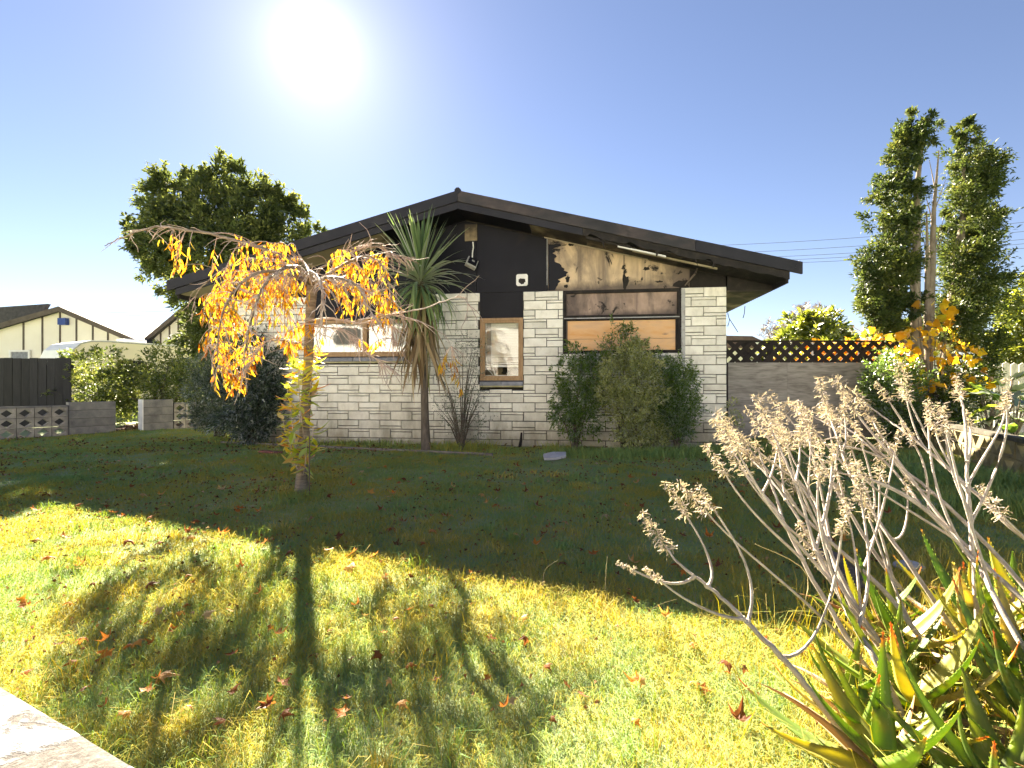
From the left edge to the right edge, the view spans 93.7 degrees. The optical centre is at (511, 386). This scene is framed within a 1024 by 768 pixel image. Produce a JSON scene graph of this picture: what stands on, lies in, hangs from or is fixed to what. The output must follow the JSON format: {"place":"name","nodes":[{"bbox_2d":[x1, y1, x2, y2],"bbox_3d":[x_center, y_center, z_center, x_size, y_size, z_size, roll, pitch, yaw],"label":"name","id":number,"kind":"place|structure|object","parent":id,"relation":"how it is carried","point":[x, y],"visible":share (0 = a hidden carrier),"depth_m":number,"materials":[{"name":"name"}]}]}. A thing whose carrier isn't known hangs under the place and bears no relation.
{"place":"outdoors","nodes":[
{"label":"outdoors","id":0,"kind":"place"},
{"bbox_2d":[116,423,191,431],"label":"path","id":1,"kind":"structure","parent":0,"point":[130,425],"depth_m":12.75,"materials":[{"name":"concrete"}]},
{"bbox_2d":[119,424,138,430],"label":"leaf litter","id":2,"kind":"object","parent":1,"relation":"on","point":[134,427],"visible":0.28,"depth_m":11.62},
{"bbox_2d":[0,388,1023,767],"bbox_3d":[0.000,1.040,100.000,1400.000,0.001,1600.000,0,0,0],"label":"ground","id":3,"kind":"structure","parent":0,"point":[480,662],"depth_m":2.28,"materials":[{"name":"plant"}]},
{"bbox_2d":[0,405,67,439],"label":"screen block wall","id":4,"kind":"structure","parent":3,"relation":"on","point":[51,416],"depth_m":9.73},
{"bbox_2d":[0,358,73,426],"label":"dark paling fence","id":5,"kind":"object","parent":3,"relation":"on","point":[26,381],"visible":0.66,"depth_m":12.11,"materials":[{"name":"wood"}]},
{"bbox_2d":[0,687,133,767],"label":"front boundary wall","id":6,"kind":"structure","parent":3,"relation":"on","point":[31,737],"depth_m":0.54,"materials":[{"name":"concrete"}]},
{"bbox_2d":[0,304,159,406],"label":"neighbour house","id":7,"kind":"structure","parent":3,"relation":"on","point":[31,331],"depth_m":22.35,"materials":[{"name":"paint"}]},
{"bbox_2d":[9,350,30,357],"bbox_3d":[-22.849,-1.124,22.280,0.964,1.139,0.060,0,0,0],"label":"window","id":8,"kind":"structure","parent":7,"relation":"in","point":[12,353],"depth_m":22.29,"materials":[{"name":"white paint"}]},
{"bbox_2d":[66,401,115,434],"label":"block wall","id":9,"kind":"structure","parent":3,"relation":"on","point":[91,417],"depth_m":10.47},
{"bbox_2d":[40,343,149,424],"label":"hedge shrub","id":10,"kind":"object","parent":3,"relation":"on","point":[104,376],"visible":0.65,"depth_m":12.44,"materials":[{"name":"green plant"}]},
{"bbox_2d":[96,629,110,640],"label":"fallen leaf","id":11,"kind":"object","parent":3,"relation":"on","point":[105,636],"visible":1,"depth_m":1.89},
{"bbox_2d":[98,647,113,659],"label":"fallen leaf","id":12,"kind":"object","parent":3,"relation":"on","point":[108,653],"visible":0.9,"depth_m":1.78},
{"bbox_2d":[116,710,130,720],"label":"fallen leaf","id":13,"kind":"object","parent":3,"relation":"on","point":[125,712],"visible":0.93,"depth_m":1.48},
{"bbox_2d":[40,338,209,401],"bbox_3d":[-13.766,-0.345,18.168,2.204,2.770,5.622,0,0,27],"label":"caravan","id":14,"kind":"object","parent":3,"relation":"on","point":[133,346],"visible":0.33,"depth_m":16.35,"materials":[{"name":"metal"}]},
{"bbox_2d":[139,682,155,692],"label":"fallen leaf","id":15,"kind":"object","parent":3,"relation":"on","point":[148,689],"visible":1,"depth_m":1.58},
{"bbox_2d":[93,339,212,422],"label":"hedge shrub","id":16,"kind":"object","parent":3,"relation":"on","point":[160,382],"visible":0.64,"depth_m":12.67,"materials":[{"name":"green plant"}]},
{"bbox_2d":[138,399,172,430],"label":"block pillar","id":17,"kind":"structure","parent":3,"relation":"on","point":[155,414],"depth_m":11.38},
{"bbox_2d":[154,670,178,686],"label":"fallen leaf","id":18,"kind":"object","parent":3,"relation":"on","point":[165,674],"visible":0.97,"depth_m":1.65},
{"bbox_2d":[145,309,234,407],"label":"neighbour house","id":19,"kind":"structure","parent":3,"relation":"on","point":[168,327],"depth_m":23.32,"materials":[{"name":"tile"}]},
{"bbox_2d":[173,402,216,428],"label":"screen block wall","id":20,"kind":"structure","parent":3,"relation":"on","point":[183,421],"depth_m":11.93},
{"bbox_2d":[173,344,236,440],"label":"conifer shrub","id":21,"kind":"object","parent":3,"relation":"on","point":[196,376],"visible":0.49,"depth_m":9.93,"materials":[{"name":"green plant"}]},
{"bbox_2d":[202,610,215,619],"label":"fallen leaf","id":22,"kind":"object","parent":3,"relation":"on","point":[207,613],"visible":1,"depth_m":2.09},
{"bbox_2d":[213,717,229,725],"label":"fallen leaf","id":23,"kind":"object","parent":3,"relation":"on","point":[220,720],"visible":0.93,"depth_m":1.42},
{"bbox_2d":[117,146,327,394],"bbox_3d":[-9.799,-3.500,15.942,7.231,9.081,4.052,0,0,0],"label":"evergreen tree","id":24,"kind":"object","parent":3,"relation":"on","point":[229,199],"visible":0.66,"depth_m":15.68,"materials":[{"name":"green plant"}]},
{"bbox_2d":[200,317,292,444],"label":"dark shrub","id":25,"kind":"object","parent":3,"relation":"on","point":[256,404],"visible":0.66,"depth_m":8.44,"materials":[{"name":"green plant"}]},
{"bbox_2d":[257,693,274,708],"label":"fallen leaf","id":26,"kind":"object","parent":3,"relation":"on","point":[265,704],"visible":1,"depth_m":1.50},
{"bbox_2d":[258,450,282,454],"bbox_3d":[-3.701,1.015,7.359,0.390,0.050,0.110,0,0,21],"label":"brick fragment","id":27,"kind":"object","parent":3,"relation":"on","point":[266,451],"visible":0.67,"depth_m":7.32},
{"bbox_2d":[220,441,325,448],"bbox_3d":[-4.193,1.015,8.357,2.218,0.050,0.030,0,0,16],"label":"edging board","id":28,"kind":"object","parent":3,"relation":"on","point":[270,444],"visible":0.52,"depth_m":8.35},
{"bbox_2d":[276,676,289,684],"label":"fallen leaf","id":29,"kind":"object","parent":3,"relation":"on","point":[282,680],"visible":0.95,"depth_m":1.62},
{"bbox_2d":[279,707,294,721],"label":"fallen leaf","id":30,"kind":"object","parent":3,"relation":"on","point":[285,713],"visible":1,"depth_m":1.45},
{"bbox_2d":[101,220,482,493],"bbox_3d":[-2.017,-0.314,4.787,3.555,2.777,2.132,0,0,23],"label":"weeping cherry","id":31,"kind":"object","parent":3,"relation":"on","point":[300,453],"visible":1,"depth_m":4.47,"materials":[{"name":"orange plant"}]},
{"bbox_2d":[332,703,349,717],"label":"fallen leaf","id":32,"kind":"object","parent":3,"relation":"on","point":[340,713],"visible":0.94,"depth_m":1.49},
{"bbox_2d":[343,562,356,574],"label":"fallen leaf","id":33,"kind":"object","parent":3,"relation":"on","point":[350,566],"visible":0.9,"depth_m":2.62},
{"bbox_2d":[371,649,382,660],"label":"fallen leaf","id":34,"kind":"object","parent":3,"relation":"on","point":[378,654],"visible":0.98,"depth_m":1.78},
{"bbox_2d":[394,699,408,710],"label":"fallen leaf","id":35,"kind":"object","parent":3,"relation":"on","point":[401,703],"visible":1,"depth_m":1.51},
{"bbox_2d":[326,446,492,455],"bbox_3d":[-1.698,1.018,7.599,2.959,0.045,0.032,0,0,17],"label":"edging board","id":36,"kind":"object","parent":3,"relation":"on","point":[431,451],"visible":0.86,"depth_m":7.54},
{"bbox_2d":[362,203,477,449],"bbox_3d":[-1.578,-0.915,7.741,1.894,4.017,1.725,0,0,28],"label":"cabbage tree","id":37,"kind":"object","parent":3,"relation":"on","point":[420,295],"visible":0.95,"depth_m":7.63,"materials":[{"name":"green plant"}]},
{"bbox_2d":[0,436,872,743],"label":"leaf crumbs","id":38,"kind":"object","parent":3,"relation":"on","point":[316,538],"visible":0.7,"depth_m":3.79,"materials":[{"name":"plant"}]},
{"bbox_2d":[431,329,497,449],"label":"wispy shrub","id":39,"kind":"object","parent":3,"relation":"on","point":[460,436],"visible":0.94,"depth_m":7.84,"materials":[{"name":"brown plant"}]},
{"bbox_2d":[166,187,802,448],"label":"burnt house","id":40,"kind":"structure","parent":3,"relation":"on","point":[544,284],"depth_m":8.26,"materials":[{"name":"brick"}]},
{"bbox_2d":[313,319,412,362],"bbox_3d":[-2.634,-0.813,8.741,2.213,0.775,0.275,0,0,7],"label":"window","id":41,"kind":"structure","parent":40,"relation":"in","point":[334,351],"depth_m":8.79,"materials":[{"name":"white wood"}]},
{"bbox_2d":[465,242,477,269],"bbox_3d":[-0.698,-2.269,8.313,0.250,0.511,0.154,0,0,-18],"label":"security light","id":42,"kind":"object","parent":40,"relation":"attached to","point":[472,262],"visible":0.99,"depth_m":8.27,"materials":[{"name":"metal"}]},
{"bbox_2d":[480,318,522,386],"bbox_3d":[-0.157,-0.590,8.559,0.760,1.203,0.525,0,0,7],"label":"window","id":43,"kind":"structure","parent":40,"relation":"in","point":[504,355],"depth_m":8.41,"materials":[{"name":"brown wood"}]},
{"bbox_2d":[563,288,680,355],"bbox_3d":[1.847,-1.078,8.133,1.947,1.120,0.134,0,0,7],"label":"window","id":44,"kind":"structure","parent":40,"relation":"in","point":[656,312],"depth_m":8.11,"materials":[{"name":"brown wood"}]},
{"bbox_2d":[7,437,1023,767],"bbox_3d":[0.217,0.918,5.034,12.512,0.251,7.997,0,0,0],"label":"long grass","id":45,"kind":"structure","parent":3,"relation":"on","point":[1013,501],"depth_m":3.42,"materials":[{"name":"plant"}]},
{"bbox_2d":[543,452,565,459],"bbox_3d":[0.606,0.977,6.780,0.360,0.035,0.220,-4,15,-11],"label":"stone slab","id":46,"kind":"object","parent":3,"relation":"on","point":[553,455],"depth_m":6.74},
{"bbox_2d":[545,339,616,449],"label":"dark leafy shrub","id":47,"kind":"object","parent":3,"relation":"on","point":[572,419],"visible":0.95,"depth_m":7.60,"materials":[{"name":"green plant"}]},
{"bbox_2d":[594,313,663,448],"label":"nandina sprig","id":48,"kind":"object","parent":3,"relation":"on","point":[627,330],"visible":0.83,"depth_m":7.70,"materials":[{"name":"green plant"}]},
{"bbox_2d":[587,331,674,450],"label":"pale shrub","id":49,"kind":"object","parent":3,"relation":"on","point":[635,410],"visible":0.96,"depth_m":7.36,"materials":[{"name":"green plant"}]},
{"bbox_2d":[624,671,640,683],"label":"fallen leaf","id":50,"kind":"object","parent":3,"relation":"on","point":[633,680],"visible":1,"depth_m":1.62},
{"bbox_2d":[632,674,646,688],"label":"fallen leaf","id":51,"kind":"object","parent":3,"relation":"on","point":[642,681],"visible":0.98,"depth_m":1.62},
{"bbox_2d":[658,605,670,616],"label":"fallen leaf","id":52,"kind":"object","parent":3,"relation":"on","point":[667,613],"visible":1,"depth_m":2.10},
{"bbox_2d":[643,345,712,451],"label":"bushy shrub","id":53,"kind":"object","parent":3,"relation":"on","point":[673,406],"visible":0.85,"depth_m":7.43,"materials":[{"name":"green plant"}]},
{"bbox_2d":[717,659,734,673],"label":"fallen leaf","id":54,"kind":"object","parent":3,"relation":"on","point":[728,664],"visible":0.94,"depth_m":1.72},
{"bbox_2d":[615,481,854,733],"bbox_3d":[0.698,0.696,1.483,0.737,0.773,0.373,0,0,16],"label":"dried flower stalk","id":55,"kind":"object","parent":3,"relation":"on","point":[786,662],"visible":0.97,"depth_m":1.50,"materials":[{"name":"plant"}]},
{"bbox_2d":[727,696,751,721],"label":"fallen leaf","id":56,"kind":"object","parent":3,"relation":"on","point":[739,714],"visible":1,"depth_m":1.44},
{"bbox_2d":[742,346,803,362],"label":"garden shrub","id":57,"kind":"object","parent":3,"relation":"on","point":[778,353],"visible":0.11,"depth_m":10.57,"materials":[{"name":"green plant"}]},
{"bbox_2d":[675,415,871,671],"bbox_3d":[0.905,0.653,1.787,0.626,1.056,0.952,0,0,7],"label":"dried flower stalk","id":58,"kind":"object","parent":3,"relation":"on","point":[849,643],"visible":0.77,"depth_m":1.77,"materials":[{"name":"plant"}]},
{"bbox_2d":[756,544,808,641],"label":"grass stem","id":59,"kind":"object","parent":3,"relation":"on","point":[807,589],"visible":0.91,"depth_m":1.94,"materials":[{"name":"plant"}]},
{"bbox_2d":[757,301,836,353],"bbox_3d":[15.495,-1.900,26.482,5.520,5.924,3.503,0,0,-28],"label":"purple conifer","id":60,"kind":"object","parent":3,"relation":"on","point":[768,333],"visible":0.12,"depth_m":26.27,"materials":[{"name":"grey plant"}]},
{"bbox_2d":[726,406,888,660],"bbox_3d":[1.269,0.611,1.849,0.404,1.047,0.933,0,0,-26],"label":"dried flower stalk","id":61,"kind":"object","parent":3,"relation":"on","point":[828,547],"visible":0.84,"depth_m":1.94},
{"bbox_2d":[724,423,890,661],"bbox_3d":[1.135,0.630,1.755,0.360,0.965,0.986,0,0,-28],"label":"dried flower stalk","id":62,"kind":"object","parent":3,"relation":"on","point":[867,626],"visible":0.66,"depth_m":1.84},
{"bbox_2d":[745,417,869,637],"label":"dried flower stalk","id":63,"kind":"object","parent":3,"relation":"on","point":[814,499],"visible":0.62,"depth_m":2.09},
{"bbox_2d":[761,304,859,359],"bbox_3d":[11.823,-1.123,18.856,4.039,4.387,3.372,0,0,0],"label":"garden tree","id":64,"kind":"object","parent":3,"relation":"on","point":[816,323],"visible":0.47,"depth_m":18.60,"materials":[{"name":"green plant"}]},
{"bbox_2d":[726,340,911,437],"bbox_3d":[6.090,0.058,9.630,4.420,1.965,0.140,0,0,0],"label":"plywood fence","id":65,"kind":"object","parent":3,"relation":"on","point":[747,378],"visible":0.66,"depth_m":9.59,"materials":[{"name":"wood"}]},
{"bbox_2d":[715,390,924,760],"bbox_3d":[1.002,0.570,1.689,0.535,1.109,0.830,0,0,20],"label":"dried flower stalk","id":66,"kind":"object","parent":3,"relation":"on","point":[823,570],"visible":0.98,"depth_m":1.72,"materials":[{"name":"plant"}]},
{"bbox_2d":[773,333,907,362],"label":"golden creeper","id":67,"kind":"object","parent":3,"relation":"on","point":[840,347],"visible":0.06,"depth_m":10.20,"materials":[{"name":"yellow plant"}]},
{"bbox_2d":[757,318,923,362],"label":"bush","id":68,"kind":"object","parent":3,"relation":"on","point":[856,336],"visible":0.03,"depth_m":14.97,"materials":[{"name":"yellow plant"}]},
{"bbox_2d":[813,549,869,606],"bbox_3d":[1.701,0.963,2.473,0.135,0.140,0.591,0,0,18],"label":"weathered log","id":69,"kind":"object","parent":3,"relation":"on","point":[851,569],"visible":0.26,"depth_m":2.38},
{"bbox_2d":[677,519,1023,767],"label":"straw grass","id":70,"kind":"structure","parent":3,"relation":"on","point":[941,635],"depth_m":1.80,"materials":[{"name":"plant"}]},
{"bbox_2d":[793,624,875,700],"bbox_3d":[1.053,0.865,1.523,0.301,0.248,0.425,0,0,13],"label":"aloe","id":71,"kind":"object","parent":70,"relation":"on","point":[850,677],"visible":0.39,"depth_m":1.53,"materials":[{"name":"green plant"}]},
{"bbox_2d":[713,400,987,714],"bbox_3d":[1.422,0.588,2.032,0.516,1.060,1.148,0,0,-30],"label":"dried flower stalk","id":72,"kind":"object","parent":3,"relation":"on","point":[893,601],"visible":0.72,"depth_m":1.94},
{"bbox_2d":[765,376,939,633],"bbox_3d":[1.682,0.512,2.335,0.317,1.139,0.943,0,0,-23],"label":"dried flower stalk","id":73,"kind":"object","parent":3,"relation":"on","point":[877,556],"visible":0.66,"depth_m":2.33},
{"bbox_2d":[799,556,924,642],"bbox_3d":[1.383,0.849,1.926,0.418,0.284,0.386,0,0,41],"label":"aloe","id":74,"kind":"object","parent":3,"relation":"on","point":[903,594],"visible":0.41,"depth_m":1.97,"materials":[{"name":"green plant"}]},
{"bbox_2d":[772,650,957,753],"bbox_3d":[0.954,0.864,1.331,0.414,0.260,0.418,0,0,44],"label":"aloe","id":75,"kind":"object","parent":3,"relation":"on","point":[871,702],"visible":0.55,"depth_m":1.38,"materials":[{"name":"green plant"}]},
{"bbox_2d":[785,397,960,639],"bbox_3d":[1.580,0.593,1.978,0.386,1.094,1.070,0,0,-12],"label":"dried flower stalk","id":76,"kind":"object","parent":3,"relation":"on","point":[892,540],"visible":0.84,"depth_m":2.08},
{"bbox_2d":[738,632,1017,767],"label":"aloe","id":77,"kind":"object","parent":3,"relation":"on","point":[884,734],"visible":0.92,"depth_m":1.23,"materials":[{"name":"green plant"}]},
{"bbox_2d":[824,549,965,675],"bbox_3d":[1.394,0.808,1.743,0.449,0.362,0.635,0,0,28],"label":"aloe","id":78,"kind":"object","parent":3,"relation":"on","point":[929,619],"visible":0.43,"depth_m":1.74,"materials":[{"name":"green plant"}]},
{"bbox_2d":[843,104,946,440],"bbox_3d":[7.152,-2.159,9.087,1.984,6.402,1.368,0,0,-24],"label":"tall narrow tree","id":79,"kind":"object","parent":3,"relation":"on","point":[884,298],"visible":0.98,"depth_m":8.82,"materials":[{"name":"green plant"}]},
{"bbox_2d":[860,298,996,411],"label":"yellow vine","id":80,"kind":"object","parent":79,"relation":"attached to","point":[952,311],"visible":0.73,"depth_m":8.64,"materials":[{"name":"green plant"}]},
{"bbox_2d":[772,404,1023,603],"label":"dried flower stalk","id":81,"kind":"object","parent":3,"relation":"on","point":[1011,589],"visible":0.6,"depth_m":2.03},
{"bbox_2d":[808,598,994,686],"bbox_3d":[1.286,0.865,1.581,0.408,0.255,0.462,0,0,-26],"label":"aloe","id":82,"kind":"object","parent":3,"relation":"on","point":[923,642],"visible":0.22,"depth_m":1.64,"materials":[{"name":"green plant"}]},
{"bbox_2d":[855,344,948,446],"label":"fence bush","id":83,"kind":"object","parent":3,"relation":"on","point":[886,382],"visible":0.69,"depth_m":8.42,"materials":[{"name":"green plant"}]},
{"bbox_2d":[783,397,1023,589],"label":"dried flower stalk","id":84,"kind":"object","parent":3,"relation":"on","point":[1010,570],"visible":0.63,"depth_m":2.15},
{"bbox_2d":[794,580,1019,743],"bbox_3d":[1.184,0.808,1.448,0.577,0.368,0.614,0,0,-17],"label":"aloe","id":85,"kind":"object","parent":3,"relation":"on","point":[943,676],"visible":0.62,"depth_m":1.40,"materials":[{"name":"green plant"}]},
{"bbox_2d":[892,560,924,572],"bbox_3d":[2.231,1.010,2.699,0.168,0.060,0.120,0,0,0],"label":"stone","id":86,"kind":"object","parent":3,"relation":"on","point":[915,564],"visible":0.38,"depth_m":2.67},
{"bbox_2d":[805,386,1023,652],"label":"dried flower stalk","id":87,"kind":"object","parent":3,"relation":"on","point":[950,530],"visible":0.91,"depth_m":1.84,"materials":[{"name":"plant"}]},
{"bbox_2d":[826,359,1023,539],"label":"dried flower stalk","id":88,"kind":"object","parent":3,"relation":"on","point":[1001,517],"visible":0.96,"depth_m":2.38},
{"bbox_2d":[869,633,1023,767],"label":"aloe","id":89,"kind":"object","parent":3,"relation":"on","point":[974,756],"visible":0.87,"depth_m":1.17,"materials":[{"name":"green plant"}]},
{"bbox_2d":[906,356,1006,429],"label":"shade bush","id":90,"kind":"object","parent":3,"relation":"on","point":[974,399],"visible":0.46,"depth_m":8.62,"materials":[{"name":"green plant"}]},
{"bbox_2d":[893,529,1023,640],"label":"aloe","id":91,"kind":"object","parent":3,"relation":"on","point":[944,577],"visible":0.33,"depth_m":1.90,"materials":[{"name":"green plant"}]},
{"bbox_2d":[902,562,1023,665],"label":"aloe","id":92,"kind":"object","parent":3,"relation":"on","point":[961,617],"visible":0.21,"depth_m":1.76,"materials":[{"name":"green plant"}]},
{"bbox_2d":[904,551,1023,707],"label":"aloe","id":93,"kind":"object","parent":3,"relation":"on","point":[1008,646],"visible":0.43,"depth_m":1.60,"materials":[{"name":"green plant"}]},
{"bbox_2d":[911,420,1023,477],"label":"mossy block wall","id":94,"kind":"structure","parent":3,"relation":"on","point":[1013,454],"depth_m":6.24,"materials":[{"name":"concrete"}]},
{"bbox_2d":[922,373,1013,662],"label":"dried flower stalk","id":95,"kind":"object","parent":3,"relation":"on","point":[967,456],"visible":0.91,"depth_m":1.91,"materials":[{"name":"plant"}]},
{"bbox_2d":[921,113,1023,377],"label":"tall narrow tree","id":96,"kind":"object","parent":3,"relation":"on","point":[967,252],"visible":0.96,"depth_m":9.03,"materials":[{"name":"green plant"}]},
{"bbox_2d":[924,538,1023,628],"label":"aloe","id":97,"kind":"object","parent":3,"relation":"on","point":[994,563],"visible":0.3,"depth_m":2.04,"materials":[{"name":"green plant"}]},
{"bbox_2d":[942,579,1023,747],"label":"aloe","id":98,"kind":"object","parent":3,"relation":"on","point":[1014,685],"visible":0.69,"depth_m":1.35,"materials":[{"name":"green plant"}]},
{"bbox_2d":[946,382,1023,430],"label":"broad leaved plant","id":99,"kind":"object","parent":3,"relation":"on","point":[989,423],"visible":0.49,"depth_m":7.57,"materials":[{"name":"green plant"}]},
{"bbox_2d":[948,634,1023,728],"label":"aloe","id":100,"kind":"object","parent":3,"relation":"on","point":[1020,654],"visible":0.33,"depth_m":1.51,"materials":[{"name":"green plant"}]},
{"bbox_2d":[960,380,1023,435],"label":"broad leaved plant","id":101,"kind":"object","parent":3,"relation":"on","point":[1015,427],"visible":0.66,"depth_m":7.05,"materials":[{"name":"green plant"}]},
{"bbox_2d":[963,677,1023,767],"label":"aloe","id":102,"kind":"object","parent":3,"relation":"on","point":[998,743],"visible":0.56,"depth_m":1.24,"materials":[{"name":"green plant"}]},
{"bbox_2d":[967,371,1023,432],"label":"broad leaved plant","id":103,"kind":"object","parent":3,"relation":"on","point":[1017,375],"visible":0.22,"depth_m":8.61,"materials":[{"name":"green plant"}]},
{"bbox_2d":[968,362,1023,431],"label":"pale paling fence","id":104,"kind":"object","parent":3,"relation":"on","point":[1012,369],"visible":0.24,"depth_m":10.91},
{"bbox_2d":[983,272,1023,364],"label":"edge tree","id":105,"kind":"object","parent":3,"relation":"on","point":[1017,357],"visible":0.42,"depth_m":16.86,"materials":[{"name":"green plant"}]},
{"bbox_2d":[996,588,1023,616],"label":"aloe","id":106,"kind":"object","parent":3,"relation":"on","point":[1019,610],"visible":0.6,"depth_m":1.71,"materials":[{"name":"green plant"}]},
{"bbox_2d":[0,0,1023,372],"label":"sky","id":107,"kind":"structure","parent":0,"point":[749,123],"materials":[{"name":"blue"}]},
{"bbox_2d":[719,394,745,445],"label":"corner weed","id":108,"kind":"object","parent":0,"point":[735,421],"visible":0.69,"depth_m":7.70,"materials":[{"name":"green plant"}]},
{"bbox_2d":[726,336,763,362],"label":"distant house","id":109,"kind":"structure","parent":0,"point":[740,347],"depth_m":23.60,"materials":[{"name":"white paint"}]},
{"bbox_2d":[735,222,1022,244],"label":"power line","id":110,"kind":"object","parent":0,"point":[831,239],"visible":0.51,"depth_m":41.27,"materials":[{"name":"black metal"}]},
{"bbox_2d":[849,325,958,369],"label":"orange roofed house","id":111,"kind":"structure","parent":0,"point":[894,348],"depth_m":26.00,"materials":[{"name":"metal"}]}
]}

